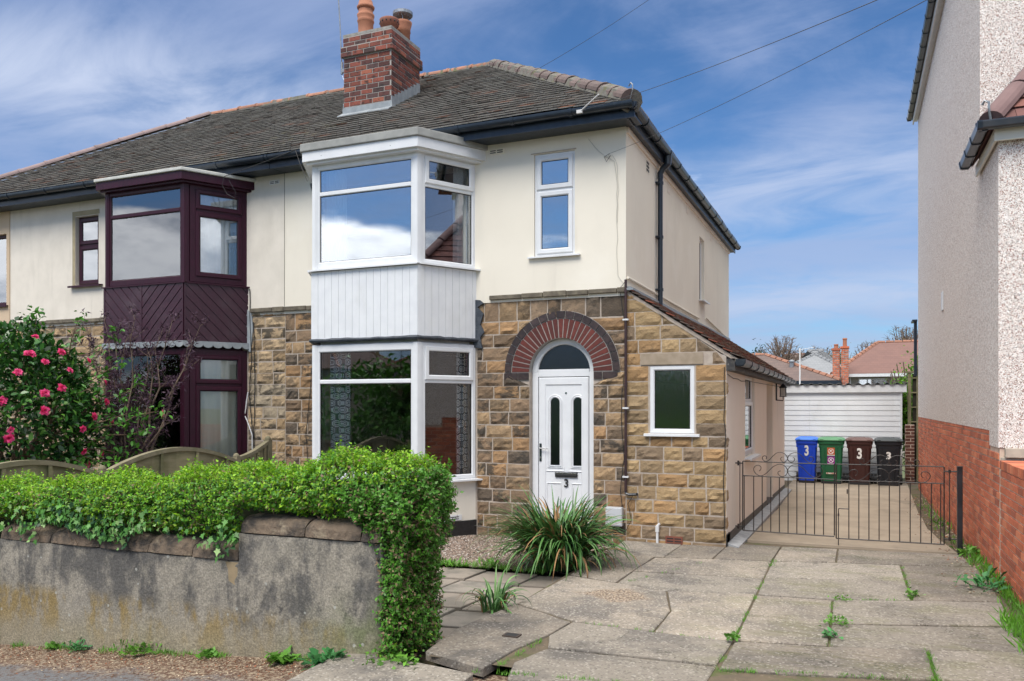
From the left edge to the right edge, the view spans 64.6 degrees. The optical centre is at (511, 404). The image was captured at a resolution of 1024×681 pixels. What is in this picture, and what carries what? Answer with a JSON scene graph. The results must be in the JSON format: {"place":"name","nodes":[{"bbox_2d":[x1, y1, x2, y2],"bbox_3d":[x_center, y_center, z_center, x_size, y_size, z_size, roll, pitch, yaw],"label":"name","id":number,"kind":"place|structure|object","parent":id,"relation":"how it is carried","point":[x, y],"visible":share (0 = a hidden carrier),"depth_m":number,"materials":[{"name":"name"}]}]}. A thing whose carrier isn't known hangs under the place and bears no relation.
{"place":"outdoors","nodes":[
{"label":"outdoors","id":0,"kind":"place"},
{"bbox_2d":[0,644,507,680],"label":"pavement","id":1,"kind":"structure","parent":0,"point":[47,673],"depth_m":5.86,"materials":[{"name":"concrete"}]},
{"bbox_2d":[45,641,63,648],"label":"weed","id":2,"kind":"object","parent":1,"relation":"on","point":[53,644],"visible":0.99,"depth_m":6.62,"materials":[{"name":"green plant"}]},
{"bbox_2d":[61,639,92,652],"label":"weed","id":3,"kind":"object","parent":1,"relation":"on","point":[79,647],"visible":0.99,"depth_m":6.50,"materials":[{"name":"green plant"}]},
{"bbox_2d":[99,639,141,657],"bbox_3d":[-2.955,1.867,6.309,0.345,0.128,0.349,0,0,5],"label":"weed","id":4,"kind":"object","parent":1,"relation":"on","point":[124,648],"visible":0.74,"depth_m":6.27,"materials":[{"name":"green plant"}]},
{"bbox_2d":[119,642,161,656],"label":"weed","id":5,"kind":"object","parent":1,"relation":"on","point":[133,649],"visible":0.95,"depth_m":6.21,"materials":[{"name":"green plant"}]},
{"bbox_2d":[0,645,314,680],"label":"leaf litter","id":6,"kind":"object","parent":1,"relation":"on","point":[261,660],"visible":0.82,"depth_m":6.01,"materials":[{"name":"brown plant"}]},
{"bbox_2d":[10,640,324,662],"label":"wall foot grass","id":7,"kind":"structure","parent":1,"relation":"on","point":[19,643],"depth_m":6.19,"materials":[{"name":"green plant"}]},
{"bbox_2d":[194,646,218,659],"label":"weed","id":8,"kind":"object","parent":1,"relation":"on","point":[206,653],"visible":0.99,"depth_m":5.98,"materials":[{"name":"green plant"}]},
{"bbox_2d":[264,645,299,665],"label":"weed","id":9,"kind":"object","parent":1,"relation":"on","point":[284,656],"visible":1,"depth_m":5.67,"materials":[{"name":"green plant"}]},
{"bbox_2d":[297,647,346,670],"bbox_3d":[-1.253,1.701,5.497,0.393,0.152,0.332,0,0,-33],"label":"weed","id":10,"kind":"object","parent":1,"relation":"on","point":[314,655],"visible":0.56,"depth_m":5.49,"materials":[{"name":"green plant"}]},
{"bbox_2d":[287,653,472,680],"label":"crossover","id":11,"kind":"object","parent":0,"point":[345,668],"visible":0.88,"depth_m":5.16,"materials":[{"name":"concrete"}]},
{"bbox_2d":[348,634,424,669],"bbox_3d":[-0.816,1.615,5.399,0.482,0.186,0.530,0,0,9],"label":"weed","id":12,"kind":"object","parent":11,"relation":"on","point":[380,662],"visible":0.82,"depth_m":5.35,"materials":[{"name":"green plant"}]},
{"bbox_2d":[392,653,418,668],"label":"weed","id":13,"kind":"object","parent":11,"relation":"on","point":[404,660],"visible":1,"depth_m":5.27,"materials":[{"name":"green plant"}]},
{"bbox_2d":[0,0,926,358],"label":"sky","id":14,"kind":"structure","parent":0,"point":[812,170],"materials":[{"name":"blue"}]},
{"bbox_2d":[407,564,565,669],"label":"garden ground","id":15,"kind":"structure","parent":0,"point":[422,660],"depth_m":8.45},
{"bbox_2d":[0,306,172,469],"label":"camellia bush","id":16,"kind":"object","parent":15,"relation":"on","point":[35,353],"visible":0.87,"depth_m":10.19,"materials":[{"name":"green plant"}]},
{"bbox_2d":[0,436,271,493],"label":"garden fence","id":17,"kind":"object","parent":15,"relation":"on","point":[166,461],"visible":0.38,"depth_m":9.75,"materials":[{"name":"brown wood"}]},
{"bbox_2d":[67,304,209,467],"bbox_3d":[-5.215,0.161,11.345,2.255,3.219,0.749,0,0,23],"label":"purple leaved shrub","id":18,"kind":"object","parent":15,"relation":"on","point":[145,445],"visible":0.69,"depth_m":11.35,"materials":[{"name":"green plant"}]},
{"bbox_2d":[0,513,389,659],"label":"garden wall","id":19,"kind":"structure","parent":15,"relation":"on","point":[301,585],"depth_m":6.10,"materials":[{"name":"grey concrete"}]},
{"bbox_2d":[0,436,462,658],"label":"hedge","id":20,"kind":"object","parent":15,"relation":"on","point":[411,508],"visible":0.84,"depth_m":5.79,"materials":[{"name":"green plant"}]},
{"bbox_2d":[0,498,238,562],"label":"ivy","id":21,"kind":"object","parent":20,"relation":"attached to","point":[77,523],"visible":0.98,"depth_m":6.41,"materials":[{"name":"green plant"}]},
{"bbox_2d":[441,535,613,573],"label":"gravel","id":22,"kind":"structure","parent":15,"relation":"on","point":[457,547],"depth_m":9.47,"materials":[{"name":"beige gravel"}]},
{"bbox_2d":[442,555,462,566],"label":"weed","id":23,"kind":"object","parent":22,"relation":"on","point":[448,562],"visible":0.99,"depth_m":8.56,"materials":[{"name":"green plant"}]},
{"bbox_2d":[430,559,546,573],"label":"weeds","id":24,"kind":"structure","parent":22,"relation":"on","point":[485,565],"depth_m":8.48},
{"bbox_2d":[478,556,503,565],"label":"weed","id":25,"kind":"object","parent":22,"relation":"on","point":[492,562],"visible":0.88,"depth_m":8.56,"materials":[{"name":"green plant"}]},
{"bbox_2d":[470,484,642,581],"bbox_3d":[0.429,1.263,8.410,1.809,0.863,1.815,0,0,-25],"label":"crocosmia clump","id":26,"kind":"object","parent":22,"relation":"on","point":[567,542],"visible":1,"depth_m":8.20,"materials":[{"name":"green plant"}]},
{"bbox_2d":[422,567,561,648],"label":"garden path","id":27,"kind":"structure","parent":0,"point":[456,614],"depth_m":7.59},
{"bbox_2d":[456,564,531,613],"bbox_3d":[-0.104,1.541,6.771,0.640,0.364,0.694,0,0,23],"label":"crocosmia clump","id":28,"kind":"object","parent":27,"relation":"on","point":[499,598],"visible":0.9,"depth_m":6.72,"materials":[{"name":"green plant"}]},
{"bbox_2d":[489,458,904,676],"bbox_3d":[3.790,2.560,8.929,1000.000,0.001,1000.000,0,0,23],"label":"ground","id":29,"kind":"structure","parent":0,"point":[501,669],"depth_m":7.80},
{"bbox_2d":[0,74,423,470],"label":"semi detached house","id":30,"kind":"structure","parent":29,"relation":"on","point":[115,231],"depth_m":12.22,"materials":[{"name":"paint"}]},
{"bbox_2d":[0,235,7,306],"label":"window","id":31,"kind":"structure","parent":30,"relation":"in","point":[3,237],"depth_m":14.45,"materials":[{"name":"plastic"}]},
{"bbox_2d":[67,216,102,287],"bbox_3d":[-7.096,-2.562,13.560,0.740,1.196,0.200,0,0,23],"label":"window","id":32,"kind":"structure","parent":30,"relation":"in","point":[88,226],"depth_m":13.61,"materials":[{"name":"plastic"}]},
{"bbox_2d":[94,166,255,468],"bbox_3d":[-5.302,-0.750,12.295,2.819,5.320,0.998,0,0,23],"label":"bay window","id":33,"kind":"structure","parent":30,"relation":"in","point":[153,218],"depth_m":11.92,"materials":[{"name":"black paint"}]},
{"bbox_2d":[201,360,235,456],"bbox_3d":[-4.408,0.060,12.035,0.740,1.640,0.058,0,0,-38],"label":"curtain","id":34,"kind":"object","parent":30,"relation":"hanging from","point":[218,421],"visible":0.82,"depth_m":12.06,"materials":[{"name":"beige fabric"}]},
{"bbox_2d":[201,195,235,274],"bbox_3d":[-4.404,-2.500,12.031,0.740,1.320,0.050,0,0,-36],"label":"curtain","id":35,"kind":"object","parent":30,"relation":"hanging from","point":[218,246],"visible":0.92,"depth_m":12.06,"materials":[{"name":"white fabric"}]},
{"bbox_2d":[760,335,804,361],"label":"bare tree","id":36,"kind":"object","parent":29,"relation":"on","point":[778,351],"visible":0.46,"depth_m":51.77,"materials":[{"name":"brown plant"}]},
{"bbox_2d":[752,353,841,384],"bbox_3d":[11.249,0.012,39.873,9.406,5.095,7.058,0,0,23],"label":"bungalow","id":37,"kind":"object","parent":29,"relation":"on","point":[789,368],"visible":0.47,"depth_m":36.46,"materials":[{"name":"brown tile"}]},
{"bbox_2d":[796,349,840,373],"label":"bungalow","id":38,"kind":"object","parent":29,"relation":"on","point":[819,359],"visible":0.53,"depth_m":50.32,"materials":[{"name":"white tile"}]},
{"bbox_2d":[811,345,840,361],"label":"budding tree","id":39,"kind":"object","parent":29,"relation":"on","point":[825,350],"visible":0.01,"depth_m":55.91,"materials":[{"name":"brown plant"}]},
{"bbox_2d":[851,339,874,355],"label":"bare tree","id":40,"kind":"object","parent":29,"relation":"on","point":[865,346],"visible":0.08,"depth_m":63.89,"materials":[{"name":"brown plant"}]},
{"bbox_2d":[830,338,917,456],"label":"bungalow","id":41,"kind":"object","parent":29,"relation":"on","point":[875,362],"visible":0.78,"depth_m":40.52,"materials":[{"name":"red tile"}]},
{"bbox_2d":[858,378,885,382],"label":"window","id":42,"kind":"structure","parent":41,"relation":"in","point":[859,379],"depth_m":40.16,"materials":[{"name":"white plastic"}]},
{"bbox_2d":[882,325,917,341],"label":"autumn tree","id":43,"kind":"object","parent":29,"relation":"on","point":[906,337],"visible":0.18,"depth_m":51.09,"materials":[{"name":"brown plant"}]},
{"bbox_2d":[884,345,917,464],"bbox_3d":[10.190,0.198,20.605,1.778,3.584,1.760,0,0,23],"label":"shrub","id":44,"kind":"object","parent":29,"relation":"on","point":[904,405],"visible":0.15,"depth_m":20.41,"materials":[{"name":"green plant"}]},
{"bbox_2d":[906,0,1023,580],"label":"pebbledashed house","id":45,"kind":"structure","parent":29,"relation":"on","point":[966,107],"depth_m":9.50,"materials":[{"name":"pebbledash render"},{"name":"clay tile"},{"name":"orange red brick"}]},
{"bbox_2d":[1000,460,1023,604],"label":"brick boundary wall","id":46,"kind":"structure","parent":29,"relation":"on","point":[1012,517],"depth_m":7.03,"materials":[{"name":"red brick"}]},
{"bbox_2d":[426,541,1023,680],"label":"driveway","id":47,"kind":"structure","parent":0,"point":[950,627],"depth_m":6.20,"materials":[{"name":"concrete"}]},
{"bbox_2d":[502,632,521,637],"bbox_3d":[-0.001,1.666,5.821,0.120,0.028,0.085,0,0,23],"label":"drain hole","id":48,"kind":"object","parent":47,"relation":"on","point":[512,635],"visible":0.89,"depth_m":5.80,"materials":[{"name":"grey metal"}]},
{"bbox_2d":[724,631,740,641],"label":"weed","id":49,"kind":"object","parent":47,"relation":"on","point":[734,636],"visible":1,"depth_m":5.68,"materials":[{"name":"green plant"}]},
{"bbox_2d":[821,626,843,638],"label":"weed","id":50,"kind":"object","parent":47,"relation":"on","point":[826,633],"visible":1,"depth_m":5.76,"materials":[{"name":"green plant"}]},
{"bbox_2d":[818,612,852,626],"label":"weed","id":51,"kind":"object","parent":47,"relation":"on","point":[845,620],"visible":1,"depth_m":6.09,"materials":[{"name":"green plant"}]},
{"bbox_2d":[827,592,860,602],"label":"weed","id":52,"kind":"object","parent":47,"relation":"on","point":[835,598],"visible":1,"depth_m":6.83,"materials":[{"name":"green plant"}]},
{"bbox_2d":[904,587,925,596],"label":"weed","id":53,"kind":"object","parent":47,"relation":"on","point":[915,593],"visible":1,"depth_m":6.99,"materials":[{"name":"green plant"}]},
{"bbox_2d":[949,544,979,556],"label":"weed","id":54,"kind":"object","parent":47,"relation":"on","point":[963,551],"visible":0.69,"depth_m":8.96,"materials":[{"name":"green plant"}]},
{"bbox_2d":[953,565,1011,591],"bbox_3d":[4.232,1.552,7.231,0.529,0.205,0.426,0,0,-9],"label":"weed","id":55,"kind":"object","parent":47,"relation":"on","point":[978,580],"visible":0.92,"depth_m":7.29,"materials":[{"name":"green plant"}]},
{"bbox_2d":[429,478,1023,680],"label":"drive base","id":56,"kind":"object","parent":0,"point":[717,675],"visible":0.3,"depth_m":5.68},
{"bbox_2d":[471,558,943,680],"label":"joint grass","id":57,"kind":"structure","parent":56,"relation":"on","point":[932,668],"depth_m":5.20,"materials":[{"name":"green plant"}]},
{"bbox_2d":[728,488,791,547],"bbox_3d":[4.214,1.736,13.301,0.144,0.219,8.420,0,0,23],"label":"cement fillet","id":58,"kind":"object","parent":56,"relation":"on","point":[740,538],"visible":0.65,"depth_m":11.71,"materials":[{"name":"grey concrete"}]},
{"bbox_2d":[905,425,913,483],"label":"brick pier","id":59,"kind":"structure","parent":56,"relation":"on","point":[909,444],"depth_m":18.61,"materials":[{"name":"brown brick"}]},
{"bbox_2d":[905,371,918,481],"bbox_3d":[9.357,0.590,18.896,0.340,2.740,0.140,0,0,23],"label":"fence","id":60,"kind":"object","parent":56,"relation":"on","point":[914,407],"visible":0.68,"depth_m":18.88,"materials":[{"name":"brown wood"}]},
{"bbox_2d":[930,518,948,526],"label":"weed","id":61,"kind":"object","parent":56,"relation":"on","point":[938,520],"visible":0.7,"depth_m":11.61,"materials":[{"name":"green plant"}]},
{"bbox_2d":[905,496,1004,595],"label":"leaf litter","id":62,"kind":"object","parent":56,"relation":"on","point":[947,537],"visible":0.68,"depth_m":10.66,"materials":[{"name":"brown plant"}]},
{"bbox_2d":[956,466,962,554],"bbox_3d":[5.084,1.279,9.194,0.065,1.162,0.070,0,0,23],"label":"gate post","id":63,"kind":"object","parent":56,"relation":"on","point":[959,507],"visible":0.74,"depth_m":9.17,"materials":[{"name":"black metal"}]},
{"bbox_2d":[836,455,956,544],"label":"iron gate","id":64,"kind":"structure","parent":63,"relation":"attached to","point":[949,538],"depth_m":9.43,"materials":[{"name":"black metal"}]},
{"bbox_2d":[917,499,1023,653],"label":"verge grass","id":65,"kind":"structure","parent":56,"relation":"on","point":[1016,624],"depth_m":6.67,"materials":[{"name":"green plant"}]},
{"bbox_2d":[751,338,765,353],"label":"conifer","id":66,"kind":"object","parent":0,"point":[758,351],"visible":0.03,"depth_m":52.47,"materials":[{"name":"green plant"}]},
{"bbox_2d":[747,479,957,554],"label":"back driveway","id":67,"kind":"structure","parent":0,"point":[795,539],"depth_m":12.20,"materials":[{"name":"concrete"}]},
{"bbox_2d":[795,436,818,482],"bbox_3d":[6.856,1.264,18.800,0.509,1.063,0.699,0,0,23],"label":"wheelie bin","id":68,"kind":"object","parent":67,"relation":"on","point":[806,446],"visible":0.93,"depth_m":18.57,"materials":[{"name":"plastic"}]},
{"bbox_2d":[818,436,845,483],"bbox_3d":[7.335,1.264,18.597,0.601,1.063,0.699,0,0,23],"label":"wheelie bin","id":69,"kind":"object","parent":67,"relation":"on","point":[831,449],"visible":0.94,"depth_m":18.36,"materials":[{"name":"green plastic"}]},
{"bbox_2d":[845,437,873,484],"bbox_3d":[7.879,1.264,18.366,0.590,1.063,0.699,0,0,23],"label":"wheelie bin","id":70,"kind":"object","parent":67,"relation":"on","point":[859,448],"visible":0.97,"depth_m":18.13,"materials":[{"name":"brown plastic"}]},
{"bbox_2d":[873,437,902,485],"bbox_3d":[8.425,1.264,18.134,0.595,1.063,0.699,0,0,23],"label":"wheelie bin","id":71,"kind":"object","parent":67,"relation":"on","point":[888,447],"visible":0.91,"depth_m":17.90,"materials":[{"name":"black plastic"}]},
{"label":"back yard","id":72,"kind":"structure","parent":0,"visible":0},
{"bbox_2d":[264,0,796,547],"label":"semi detached house","id":73,"kind":"structure","parent":72,"relation":"on","point":[576,308],"depth_m":10.49,"materials":[{"name":"stone"}]},
{"bbox_2d":[222,150,306,197],"bbox_3d":[-3.510,-3.280,11.501,1.497,0.568,0.078,0,0,23],"label":"overhead cable","id":74,"kind":"object","parent":73,"relation":"attached to","point":[258,164],"visible":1,"depth_m":11.55,"materials":[{"name":"black plastic"}]},
{"bbox_2d":[322,353,328,459],"bbox_3d":[-2.578,0.085,11.205,0.052,1.650,0.550,0,0,-7],"label":"curtain","id":75,"kind":"object","parent":73,"relation":"attached to","point":[325,441],"visible":0.69,"depth_m":11.05,"materials":[{"name":"grey fabric"}]},
{"bbox_2d":[326,169,346,261],"bbox_3d":[-2.351,-2.490,10.866,0.320,1.300,0.042,0,0,23],"label":"curtain","id":76,"kind":"object","parent":73,"relation":"hanging from","point":[336,226],"visible":0.78,"depth_m":10.86,"materials":[{"name":"white fabric"}]},
{"bbox_2d":[330,353,350,452],"bbox_3d":[-2.284,0.085,10.794,0.300,1.650,0.050,0,0,23],"label":"curtain","id":77,"kind":"object","parent":73,"relation":"hanging from","point":[340,365],"visible":0.65,"depth_m":10.79,"materials":[{"name":"grey fabric"}]},
{"bbox_2d":[300,126,487,536],"bbox_3d":[-1.793,-0.777,10.811,2.859,5.375,0.988,0,0,23],"label":"bay window","id":78,"kind":"structure","parent":73,"relation":"in","point":[417,304],"depth_m":10.49,"materials":[{"name":"white paint"}]},
{"bbox_2d":[453,167,466,263],"bbox_3d":[-0.682,-2.490,10.733,0.220,1.300,0.054,0,0,-39],"label":"curtain","id":79,"kind":"object","parent":73,"relation":"hanging from","point":[459,226],"visible":0.75,"depth_m":10.73,"materials":[{"name":"white fabric"}]},
{"bbox_2d":[456,353,467,473],"bbox_3d":[-0.664,0.085,10.760,0.200,1.650,0.048,0,0,-36],"label":"curtain","id":80,"kind":"object","parent":73,"relation":"hanging from","point":[461,423],"visible":0.84,"depth_m":10.77,"materials":[{"name":"grey fabric"}]},
{"bbox_2d":[527,150,580,258],"bbox_3d":[0.543,-2.540,10.302,0.700,1.335,0.130,0,0,23],"label":"window","id":81,"kind":"structure","parent":73,"relation":"in","point":[542,191],"depth_m":10.30,"materials":[{"name":"white plastic"}]},
{"bbox_2d":[532,339,593,523],"bbox_3d":[0.660,0.427,10.365,0.854,2.545,0.123,0,0,23],"label":"front door","id":82,"kind":"structure","parent":73,"relation":"in","point":[563,401],"depth_m":10.37,"materials":[{"name":"white plastic"}]},
{"bbox_2d":[540,0,647,67],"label":"overhead cable","id":83,"kind":"object","parent":73,"relation":"attached to","point":[597,33],"visible":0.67,"depth_m":15.48,"materials":[{"name":"black plastic"}]},
{"bbox_2d":[643,365,699,436],"bbox_3d":[1.922,-0.045,9.725,0.668,0.849,0.115,0,0,23],"label":"window","id":84,"kind":"structure","parent":73,"relation":"in","point":[672,388],"depth_m":9.74,"materials":[{"name":"white plastic"}]},
{"bbox_2d":[699,240,709,304],"bbox_3d":[3.470,-2.450,14.822,0.210,1.181,0.600,0,0,23],"label":"window","id":85,"kind":"structure","parent":73,"relation":"in","point":[703,301],"depth_m":15.01,"materials":[{"name":"white plastic"}]},
{"bbox_2d":[576,0,876,113],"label":"overhead cable","id":86,"kind":"object","parent":73,"relation":"attached to","point":[579,111],"visible":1,"depth_m":6.47,"materials":[{"name":"black plastic"}]},
{"bbox_2d":[745,376,760,460],"bbox_3d":[3.409,0.178,11.611,0.190,1.176,1.240,0,0,23],"label":"window","id":87,"kind":"structure","parent":73,"relation":"in","point":[748,385],"depth_m":11.80,"materials":[{"name":"white plastic"}]},
{"bbox_2d":[604,0,925,161],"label":"overhead cable","id":88,"kind":"object","parent":73,"relation":"attached to","point":[782,74],"visible":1,"depth_m":5.69,"materials":[{"name":"black plastic"}]},
{"bbox_2d":[735,452,834,536],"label":"iron gate","id":89,"kind":"structure","parent":73,"relation":"attached to","point":[738,526],"depth_m":9.94,"materials":[{"name":"black metal"}]},
{"bbox_2d":[785,382,907,480],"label":"garage","id":90,"kind":"structure","parent":72,"relation":"on","point":[847,410],"depth_m":19.06,"materials":[{"name":"white metal"}]},
{"bbox_2d":[799,347,813,383],"bbox_3d":[8.116,0.037,22.302,0.388,3.246,0.200,0,0,23],"label":"aerial pole","id":91,"kind":"object","parent":90,"relation":"attached to","point":[800,349],"visible":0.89,"depth_m":22.36,"materials":[{"name":"white metal"}]}
]}

